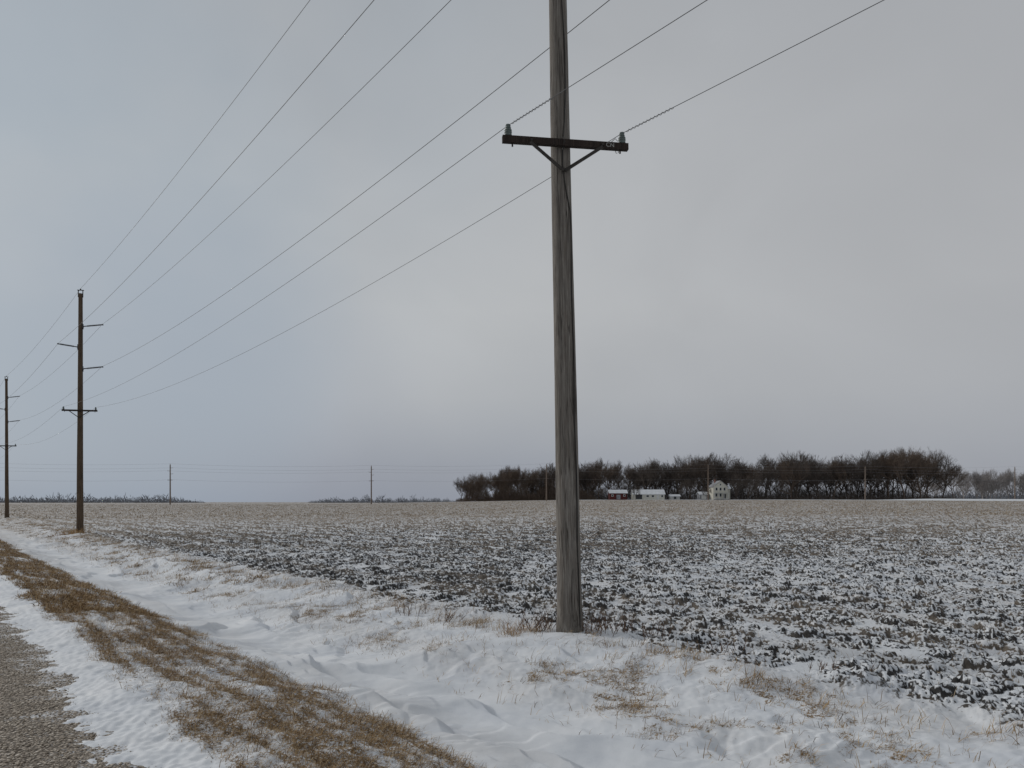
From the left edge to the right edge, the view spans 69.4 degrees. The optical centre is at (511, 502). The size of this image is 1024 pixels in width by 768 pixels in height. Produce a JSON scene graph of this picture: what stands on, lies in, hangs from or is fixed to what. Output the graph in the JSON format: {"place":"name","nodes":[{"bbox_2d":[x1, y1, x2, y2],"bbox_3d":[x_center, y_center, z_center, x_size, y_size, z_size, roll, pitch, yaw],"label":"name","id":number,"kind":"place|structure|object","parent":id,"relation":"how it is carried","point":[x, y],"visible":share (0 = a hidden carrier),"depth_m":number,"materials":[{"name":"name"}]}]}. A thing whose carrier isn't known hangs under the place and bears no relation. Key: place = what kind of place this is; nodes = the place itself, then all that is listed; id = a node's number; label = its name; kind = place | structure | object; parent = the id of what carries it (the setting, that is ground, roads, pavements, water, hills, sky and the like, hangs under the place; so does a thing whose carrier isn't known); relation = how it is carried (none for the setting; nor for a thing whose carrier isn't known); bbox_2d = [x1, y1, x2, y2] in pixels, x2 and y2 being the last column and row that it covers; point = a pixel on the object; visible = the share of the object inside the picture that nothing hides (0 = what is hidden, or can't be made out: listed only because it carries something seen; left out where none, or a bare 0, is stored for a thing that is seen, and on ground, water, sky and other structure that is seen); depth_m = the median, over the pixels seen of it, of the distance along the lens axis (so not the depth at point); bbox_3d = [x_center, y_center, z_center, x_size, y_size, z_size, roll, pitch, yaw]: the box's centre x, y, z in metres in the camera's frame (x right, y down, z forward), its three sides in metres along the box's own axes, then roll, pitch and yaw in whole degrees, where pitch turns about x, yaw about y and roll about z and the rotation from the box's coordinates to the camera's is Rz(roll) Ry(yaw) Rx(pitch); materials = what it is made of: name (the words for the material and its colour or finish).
{"place":"outdoors","nodes":[
{"label":"outdoors","id":0,"kind":"place"},
{"bbox_2d":[0,606,155,767],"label":"road","id":1,"kind":"structure","parent":0,"point":[38,762],"depth_m":5.47,"materials":[{"name":"gravel"}]},
{"bbox_2d":[0,499,1023,767],"bbox_3d":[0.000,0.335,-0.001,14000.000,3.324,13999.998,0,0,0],"label":"ground","id":2,"kind":"structure","parent":0,"point":[490,729],"depth_m":9.74,"materials":[{"name":"snow"}]},
{"bbox_2d":[0,376,19,517],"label":"utility pole","id":3,"kind":"object","parent":2,"relation":"on","point":[6,445],"visible":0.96,"depth_m":64.40,"materials":[{"name":"brown wood"}]},
{"bbox_2d":[46,527,91,536],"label":"dry grass clump","id":4,"kind":"object","parent":2,"relation":"on","point":[69,532],"visible":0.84,"depth_m":36.06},
{"bbox_2d":[57,289,103,532],"bbox_3d":[-21.590,-4.200,37.001,2.103,12.941,0.544,0,0,-5],"label":"utility pole","id":5,"kind":"object","parent":2,"relation":"on","point":[79,503],"visible":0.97,"depth_m":36.90,"materials":[{"name":"brown wood"}]},
{"bbox_2d":[2,0,309,382],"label":"power line wire","id":6,"kind":"object","parent":5,"relation":"attached to","point":[194,151],"visible":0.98,"depth_m":20.85,"materials":[{"name":"metal"}]},
{"bbox_2d":[4,0,373,400],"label":"power line wire","id":7,"kind":"object","parent":5,"relation":"attached to","point":[231,164],"visible":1,"depth_m":15.72,"materials":[{"name":"metal"}]},
{"bbox_2d":[9,0,450,408],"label":"power line wire","id":8,"kind":"object","parent":5,"relation":"attached to","point":[294,154],"visible":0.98,"depth_m":17.70,"materials":[{"name":"metal"}]},
{"bbox_2d":[17,0,609,422],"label":"power line wire","id":9,"kind":"object","parent":5,"relation":"attached to","point":[403,162],"visible":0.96,"depth_m":14.02,"materials":[{"name":"metal"}]},
{"bbox_2d":[5,0,706,443],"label":"power line wire","id":10,"kind":"object","parent":5,"relation":"attached to","point":[465,156],"visible":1,"depth_m":9.48,"materials":[{"name":"metal"}]},
{"bbox_2d":[8,0,883,451],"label":"power line wire","id":11,"kind":"object","parent":5,"relation":"attached to","point":[548,178],"visible":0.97,"depth_m":9.35,"materials":[{"name":"metal"}]},
{"bbox_2d":[0,492,204,502],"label":"distant wood","id":12,"kind":"object","parent":2,"relation":"on","point":[101,500],"visible":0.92,"depth_m":1216.69,"materials":[{"name":"plant"}]},
{"bbox_2d":[169,465,170,504],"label":"utility pole","id":13,"kind":"object","parent":2,"relation":"on","point":[170,488],"visible":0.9,"depth_m":221.88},
{"bbox_2d":[0,463,985,467],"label":"power line wire","id":14,"kind":"object","parent":13,"relation":"attached to","point":[430,466],"visible":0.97,"depth_m":233.72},
{"bbox_2d":[39,467,995,470],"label":"power line wire","id":15,"kind":"object","parent":13,"relation":"attached to","point":[386,469],"visible":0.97,"depth_m":229.27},
{"bbox_2d":[18,478,1021,481],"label":"power line wire","id":16,"kind":"object","parent":13,"relation":"attached to","point":[588,479],"visible":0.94,"depth_m":257.05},
{"bbox_2d":[0,539,494,767],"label":"verge grass","id":17,"kind":"structure","parent":2,"relation":"on","point":[75,604],"depth_m":6.61,"materials":[{"name":"plant"}]},
{"bbox_2d":[309,494,454,502],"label":"distant wood","id":18,"kind":"object","parent":2,"relation":"on","point":[369,500],"visible":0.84,"depth_m":1164.87,"materials":[{"name":"plant"}]},
{"bbox_2d":[453,477,469,498],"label":"bare tree","id":19,"kind":"object","parent":2,"relation":"on","point":[457,487],"visible":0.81,"depth_m":321.63,"materials":[{"name":"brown plant"}]},
{"bbox_2d":[466,473,487,495],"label":"bare tree","id":20,"kind":"object","parent":2,"relation":"on","point":[472,480],"visible":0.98,"depth_m":315.07,"materials":[{"name":"brown plant"}]},
{"bbox_2d":[489,476,507,500],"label":"bare tree","id":21,"kind":"object","parent":2,"relation":"on","point":[498,480],"visible":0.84,"depth_m":317.79,"materials":[{"name":"brown plant"}]},
{"bbox_2d":[498,469,519,490],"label":"bare tree","id":22,"kind":"object","parent":2,"relation":"on","point":[510,474],"visible":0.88,"depth_m":317.87,"materials":[{"name":"brown plant"}]},
{"bbox_2d":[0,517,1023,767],"bbox_3d":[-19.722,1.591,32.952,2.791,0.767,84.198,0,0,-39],"label":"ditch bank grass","id":23,"kind":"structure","parent":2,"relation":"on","point":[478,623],"depth_m":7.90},
{"bbox_2d":[0,500,1023,723],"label":"field stubble","id":24,"kind":"object","parent":2,"relation":"on","point":[616,502],"visible":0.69,"depth_m":60.41,"materials":[{"name":"plant"}]},
{"bbox_2d":[506,465,528,500],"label":"bare tree","id":25,"kind":"object","parent":2,"relation":"on","point":[517,473],"visible":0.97,"depth_m":320.56,"materials":[{"name":"brown plant"}]},
{"bbox_2d":[516,473,534,493],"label":"bare tree","id":26,"kind":"object","parent":2,"relation":"on","point":[529,484],"visible":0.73,"depth_m":321.31,"materials":[{"name":"brown plant"}]},
{"bbox_2d":[456,476,596,501],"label":"brush","id":27,"kind":"object","parent":2,"relation":"on","point":[518,494],"visible":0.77,"depth_m":315.23,"materials":[{"name":"brown plant"}]},
{"bbox_2d":[517,607,555,629],"bbox_3d":[0.358,1.552,9.744,0.576,0.329,0.396,0,0,19],"label":"dry weed","id":28,"kind":"object","parent":2,"relation":"on","point":[526,621],"visible":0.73,"depth_m":9.73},
{"bbox_2d":[527,464,551,499],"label":"bare tree","id":29,"kind":"object","parent":2,"relation":"on","point":[535,474],"visible":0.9,"depth_m":316.58,"materials":[{"name":"brown plant"}]},
{"bbox_2d":[532,607,555,631],"bbox_3d":[0.481,1.532,9.564,0.518,0.365,0.442,0,0,43],"label":"dry weed","id":30,"kind":"object","parent":2,"relation":"on","point":[541,618],"visible":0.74,"depth_m":9.63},
{"bbox_2d":[535,462,555,493],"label":"bare tree","id":31,"kind":"object","parent":2,"relation":"on","point":[550,470],"visible":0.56,"depth_m":314.59,"materials":[{"name":"brown plant"}]},
{"bbox_2d":[494,613,601,636],"bbox_3d":[0.422,1.533,9.466,1.528,0.348,0.924,0,0,0],"label":"dry grass clump","id":32,"kind":"object","parent":2,"relation":"on","point":[519,627],"visible":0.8,"depth_m":9.42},
{"bbox_2d":[502,0,628,632],"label":"utility pole","id":33,"kind":"object","parent":2,"relation":"on","point":[560,142],"visible":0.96,"depth_m":9.38,"materials":[{"name":"grey wood"}]},
{"bbox_2d":[579,463,596,494],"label":"bare tree","id":34,"kind":"object","parent":2,"relation":"on","point":[584,484],"visible":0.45,"depth_m":318.07,"materials":[{"name":"brown plant"}]},
{"bbox_2d":[582,462,603,499],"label":"bare tree","id":35,"kind":"object","parent":2,"relation":"on","point":[588,471],"visible":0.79,"depth_m":315.99,"materials":[{"name":"brown plant"}]},
{"bbox_2d":[582,607,616,632],"bbox_3d":[1.077,1.501,9.438,0.503,0.354,0.360,0,0,-12],"label":"dry weed","id":36,"kind":"object","parent":2,"relation":"on","point":[591,621],"visible":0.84,"depth_m":9.47,"materials":[{"name":"plant"}]},
{"bbox_2d":[586,459,614,499],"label":"bare tree","id":37,"kind":"object","parent":2,"relation":"on","point":[598,473],"visible":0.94,"depth_m":316.83,"materials":[{"name":"brown plant"}]},
{"bbox_2d":[601,464,620,489],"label":"bare tree","id":38,"kind":"object","parent":2,"relation":"on","point":[606,466],"visible":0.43,"depth_m":324.16,"materials":[{"name":"brown plant"}]},
{"bbox_2d":[607,468,625,489],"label":"bare tree","id":39,"kind":"object","parent":2,"relation":"on","point":[613,478],"visible":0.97,"depth_m":318.80,"materials":[{"name":"brown plant"}]},
{"bbox_2d":[607,490,627,499],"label":"barn","id":40,"kind":"structure","parent":2,"relation":"on","point":[617,494],"depth_m":297.50,"materials":[{"name":"red"}]},
{"bbox_2d":[608,461,629,488],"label":"bare tree","id":41,"kind":"object","parent":2,"relation":"on","point":[618,465],"visible":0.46,"depth_m":330.98,"materials":[{"name":"brown plant"}]},
{"bbox_2d":[598,610,645,635],"bbox_3d":[1.338,1.502,9.162,0.525,0.301,0.453,0,0,-21],"label":"dry weed","id":42,"kind":"object","parent":2,"relation":"on","point":[624,628],"visible":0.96,"depth_m":9.21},
{"bbox_2d":[613,466,636,490],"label":"bare tree","id":43,"kind":"object","parent":2,"relation":"on","point":[625,472],"visible":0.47,"depth_m":326.52,"materials":[{"name":"brown plant"}]},
{"bbox_2d":[625,467,646,488],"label":"bare tree","id":44,"kind":"object","parent":2,"relation":"on","point":[635,477],"visible":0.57,"depth_m":321.33,"materials":[{"name":"brown plant"}]},
{"bbox_2d":[633,461,652,489],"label":"bare tree","id":45,"kind":"object","parent":2,"relation":"on","point":[642,478],"visible":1,"depth_m":312.51,"materials":[{"name":"brown plant"}]},
{"bbox_2d":[630,490,665,499],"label":"shed","id":46,"kind":"structure","parent":2,"relation":"on","point":[652,494],"depth_m":298.15,"materials":[{"name":"beige"}]},
{"bbox_2d":[639,463,671,489],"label":"bare tree","id":47,"kind":"object","parent":2,"relation":"on","point":[655,476],"visible":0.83,"depth_m":318.68,"materials":[{"name":"brown plant"}]},
{"bbox_2d":[644,460,668,488],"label":"bare tree","id":48,"kind":"object","parent":2,"relation":"on","point":[656,466],"visible":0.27,"depth_m":330.86,"materials":[{"name":"brown plant"}]},
{"bbox_2d":[641,619,687,639],"bbox_3d":[1.838,1.514,8.765,0.620,0.254,0.480,0,0,0],"label":"dry weed","id":49,"kind":"object","parent":2,"relation":"on","point":[649,630],"visible":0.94,"depth_m":8.76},
{"bbox_2d":[658,462,682,499],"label":"bare tree","id":50,"kind":"object","parent":2,"relation":"on","point":[668,471],"visible":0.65,"depth_m":325.07,"materials":[{"name":"brown plant"}]},
{"bbox_2d":[667,455,693,494],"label":"bare tree","id":51,"kind":"object","parent":2,"relation":"on","point":[678,469],"visible":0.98,"depth_m":316.11,"materials":[{"name":"brown plant"}]},
{"bbox_2d":[684,479,698,495],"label":"bare tree","id":52,"kind":"object","parent":2,"relation":"on","point":[692,484],"visible":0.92,"depth_m":297.28,"materials":[{"name":"brown plant"}]},
{"bbox_2d":[677,459,706,499],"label":"bare tree","id":53,"kind":"object","parent":2,"relation":"on","point":[689,477],"visible":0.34,"depth_m":325.35,"materials":[{"name":"brown plant"}]},
{"bbox_2d":[684,455,714,491],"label":"bare tree","id":54,"kind":"object","parent":2,"relation":"on","point":[700,471],"visible":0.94,"depth_m":314.55,"materials":[{"name":"brown plant"}]},
{"bbox_2d":[696,492,707,499],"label":"garage","id":55,"kind":"structure","parent":2,"relation":"on","point":[700,496],"depth_m":301.50,"materials":[{"name":"grey"}]},
{"bbox_2d":[685,454,726,491],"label":"bare tree","id":56,"kind":"object","parent":2,"relation":"on","point":[702,468],"visible":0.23,"depth_m":325.72,"materials":[{"name":"brown plant"}]},
{"bbox_2d":[693,457,719,491],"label":"bare tree","id":57,"kind":"object","parent":2,"relation":"on","point":[706,461],"visible":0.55,"depth_m":316.57,"materials":[{"name":"brown plant"}]},
{"bbox_2d":[489,477,949,500],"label":"undergrowth","id":58,"kind":"object","parent":2,"relation":"on","point":[745,494],"visible":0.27,"depth_m":330.74,"materials":[{"name":"brown plant"}]},
{"bbox_2d":[709,480,730,499],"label":"farmhouse","id":59,"kind":"object","parent":2,"relation":"on","point":[720,490],"visible":0.99,"depth_m":296.50,"materials":[{"name":"beige"}]},
{"bbox_2d":[706,454,738,483],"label":"bare tree","id":60,"kind":"object","parent":2,"relation":"on","point":[720,474],"visible":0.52,"depth_m":323.16,"materials":[{"name":"brown plant"}]},
{"bbox_2d":[707,638,746,652],"bbox_3d":[2.312,1.550,8.035,0.416,0.191,0.433,0,0,0],"label":"dry weed","id":61,"kind":"object","parent":2,"relation":"on","point":[727,645],"visible":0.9,"depth_m":7.91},
{"bbox_2d":[722,465,747,499],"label":"bare tree","id":62,"kind":"object","parent":2,"relation":"on","point":[730,475],"visible":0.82,"depth_m":314.17,"materials":[{"name":"brown plant"}]},
{"bbox_2d":[728,475,745,497],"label":"bare tree","id":63,"kind":"object","parent":2,"relation":"on","point":[738,485],"visible":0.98,"depth_m":293.41,"materials":[{"name":"brown plant"}]},
{"bbox_2d":[722,461,754,499],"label":"bare tree","id":64,"kind":"object","parent":2,"relation":"on","point":[739,465],"visible":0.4,"depth_m":320.19,"materials":[{"name":"brown plant"}]},
{"bbox_2d":[725,457,760,498],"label":"bare tree","id":65,"kind":"object","parent":2,"relation":"on","point":[742,469],"visible":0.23,"depth_m":337.02,"materials":[{"name":"brown plant"}]},
{"bbox_2d":[737,465,762,497],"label":"bare tree","id":66,"kind":"object","parent":2,"relation":"on","point":[749,472],"visible":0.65,"depth_m":313.71,"materials":[{"name":"brown plant"}]},
{"bbox_2d":[742,476,758,499],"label":"bare tree","id":67,"kind":"object","parent":2,"relation":"on","point":[751,482],"visible":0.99,"depth_m":292.79,"materials":[{"name":"brown plant"}]},
{"bbox_2d":[748,471,764,495],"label":"bare tree","id":68,"kind":"object","parent":2,"relation":"on","point":[758,477],"visible":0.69,"depth_m":300.19,"materials":[{"name":"brown plant"}]},
{"bbox_2d":[756,460,783,499],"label":"bare tree","id":69,"kind":"object","parent":2,"relation":"on","point":[767,475],"visible":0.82,"depth_m":315.80,"materials":[{"name":"brown plant"}]},
{"bbox_2d":[756,453,786,499],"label":"bare tree","id":70,"kind":"object","parent":2,"relation":"on","point":[762,460],"visible":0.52,"depth_m":351.53,"materials":[{"name":"brown plant"}]},
{"bbox_2d":[774,461,809,499],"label":"bare tree","id":71,"kind":"object","parent":2,"relation":"on","point":[786,473],"visible":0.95,"depth_m":311.99,"materials":[{"name":"brown plant"}]},
{"bbox_2d":[777,455,808,493],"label":"bare tree","id":72,"kind":"object","parent":2,"relation":"on","point":[787,475],"visible":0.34,"depth_m":320.49,"materials":[{"name":"brown plant"}]},
{"bbox_2d":[780,451,808,499],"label":"bare tree","id":73,"kind":"object","parent":2,"relation":"on","point":[792,463],"visible":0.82,"depth_m":314.46,"materials":[{"name":"brown plant"}]},
{"bbox_2d":[777,453,827,499],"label":"bare tree","id":74,"kind":"object","parent":2,"relation":"on","point":[802,459],"visible":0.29,"depth_m":324.13,"materials":[{"name":"brown plant"}]},
{"bbox_2d":[807,456,827,499],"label":"bare tree","id":75,"kind":"object","parent":2,"relation":"on","point":[814,467],"visible":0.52,"depth_m":322.92,"materials":[{"name":"brown plant"}]},
{"bbox_2d":[807,463,834,499],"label":"bare tree","id":76,"kind":"object","parent":2,"relation":"on","point":[812,478],"visible":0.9,"depth_m":317.07,"materials":[{"name":"brown plant"}]},
{"bbox_2d":[813,462,848,499],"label":"bare tree","id":77,"kind":"object","parent":2,"relation":"on","point":[831,484],"visible":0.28,"depth_m":325.91,"materials":[{"name":"brown plant"}]},
{"bbox_2d":[821,459,852,499],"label":"bare tree","id":78,"kind":"object","parent":2,"relation":"on","point":[833,466],"visible":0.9,"depth_m":318.90,"materials":[{"name":"brown plant"}]},
{"bbox_2d":[810,657,873,670],"bbox_3d":[3.190,1.591,7.190,0.340,0.174,0.535,0,0,-42],"label":"dry weed","id":79,"kind":"object","parent":2,"relation":"on","point":[822,666],"visible":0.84,"depth_m":7.20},
{"bbox_2d":[822,455,870,499],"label":"bare tree","id":80,"kind":"object","parent":2,"relation":"on","point":[845,466],"visible":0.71,"depth_m":320.99,"materials":[{"name":"brown plant"}]},
{"bbox_2d":[744,486,959,499],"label":"shrub row","id":81,"kind":"object","parent":2,"relation":"on","point":[863,498],"visible":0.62,"depth_m":315.17,"materials":[{"name":"brown plant"}]},
{"bbox_2d":[837,460,866,499],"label":"bare tree","id":82,"kind":"object","parent":2,"relation":"on","point":[854,475],"visible":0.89,"depth_m":317.51,"materials":[{"name":"brown plant"}]},
{"bbox_2d":[848,456,869,495],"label":"bare tree","id":83,"kind":"object","parent":2,"relation":"on","point":[860,476],"visible":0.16,"depth_m":333.86,"materials":[{"name":"brown plant"}]},
{"bbox_2d":[843,450,877,494],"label":"bare tree","id":84,"kind":"object","parent":2,"relation":"on","point":[868,453],"visible":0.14,"depth_m":345.08,"materials":[{"name":"brown plant"}]},
{"bbox_2d":[851,456,886,499],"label":"bare tree","id":85,"kind":"object","parent":2,"relation":"on","point":[872,471],"visible":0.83,"depth_m":315.72,"materials":[{"name":"brown plant"}]},
{"bbox_2d":[859,452,885,495],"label":"bare tree","id":86,"kind":"object","parent":2,"relation":"on","point":[873,459],"visible":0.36,"depth_m":323.70,"materials":[{"name":"brown plant"}]},
{"bbox_2d":[862,458,899,498],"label":"bare tree","id":87,"kind":"object","parent":2,"relation":"on","point":[882,492],"visible":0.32,"depth_m":320.69,"materials":[{"name":"brown plant"}]},
{"bbox_2d":[866,450,904,498],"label":"bare tree","id":88,"kind":"object","parent":2,"relation":"on","point":[886,467],"visible":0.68,"depth_m":317.12,"materials":[{"name":"brown plant"}]},
{"bbox_2d":[885,457,915,498],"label":"bare tree","id":89,"kind":"object","parent":2,"relation":"on","point":[910,473],"visible":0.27,"depth_m":324.68,"materials":[{"name":"brown plant"}]},
{"bbox_2d":[879,449,922,498],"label":"bare tree","id":90,"kind":"object","parent":2,"relation":"on","point":[901,458],"visible":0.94,"depth_m":311.14,"materials":[{"name":"brown plant"}]},
{"bbox_2d":[900,449,943,498],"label":"bare tree","id":91,"kind":"object","parent":2,"relation":"on","point":[925,465],"visible":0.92,"depth_m":316.15,"materials":[{"name":"brown plant"}]},
{"bbox_2d":[906,447,946,497],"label":"bare tree","id":92,"kind":"object","parent":2,"relation":"on","point":[936,456],"visible":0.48,"depth_m":321.93,"materials":[{"name":"brown plant"}]},
{"bbox_2d":[925,454,964,497],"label":"bare tree","id":93,"kind":"object","parent":2,"relation":"on","point":[947,462],"visible":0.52,"depth_m":322.31,"materials":[{"name":"brown plant"}]},
{"bbox_2d":[935,464,968,498],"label":"bare tree","id":94,"kind":"object","parent":2,"relation":"on","point":[946,474],"visible":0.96,"depth_m":314.79,"materials":[{"name":"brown plant"}]},
{"bbox_2d":[951,471,974,498],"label":"bare tree","id":95,"kind":"object","parent":2,"relation":"on","point":[965,484],"visible":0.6,"depth_m":470.49,"materials":[{"name":"grey plant"}]},
{"bbox_2d":[968,469,983,498],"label":"bare tree","id":96,"kind":"object","parent":2,"relation":"on","point":[975,477],"visible":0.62,"depth_m":495.75,"materials":[{"name":"grey plant"}]},
{"bbox_2d":[933,489,1023,498],"bbox_3d":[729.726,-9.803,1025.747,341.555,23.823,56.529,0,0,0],"label":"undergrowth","id":97,"kind":"object","parent":2,"relation":"on","point":[968,496],"visible":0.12,"depth_m":1012.67,"materials":[{"name":"plant"}]},
{"bbox_2d":[978,481,994,498],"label":"bare tree","id":98,"kind":"object","parent":2,"relation":"on","point":[984,486],"visible":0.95,"depth_m":469.43,"materials":[{"name":"grey plant"}]},
{"bbox_2d":[979,476,1002,498],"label":"bare tree","id":99,"kind":"object","parent":2,"relation":"on","point":[992,483],"visible":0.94,"depth_m":469.81,"materials":[{"name":"grey plant"}]},
{"bbox_2d":[980,468,1006,498],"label":"bare tree","id":100,"kind":"object","parent":2,"relation":"on","point":[1000,478],"visible":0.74,"depth_m":471.63,"materials":[{"name":"grey plant"}]},
{"bbox_2d":[995,474,1013,497],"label":"bare tree","id":101,"kind":"object","parent":2,"relation":"on","point":[1004,487],"visible":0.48,"depth_m":481.53,"materials":[{"name":"grey plant"}]},
{"bbox_2d":[1003,473,1023,497],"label":"bare tree","id":102,"kind":"object","parent":2,"relation":"on","point":[1008,478],"visible":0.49,"depth_m":489.25,"materials":[{"name":"grey plant"}]},
{"bbox_2d":[0,0,1023,501],"label":"sky","id":103,"kind":"structure","parent":0,"point":[817,250],"materials":[{"name":"grey"}]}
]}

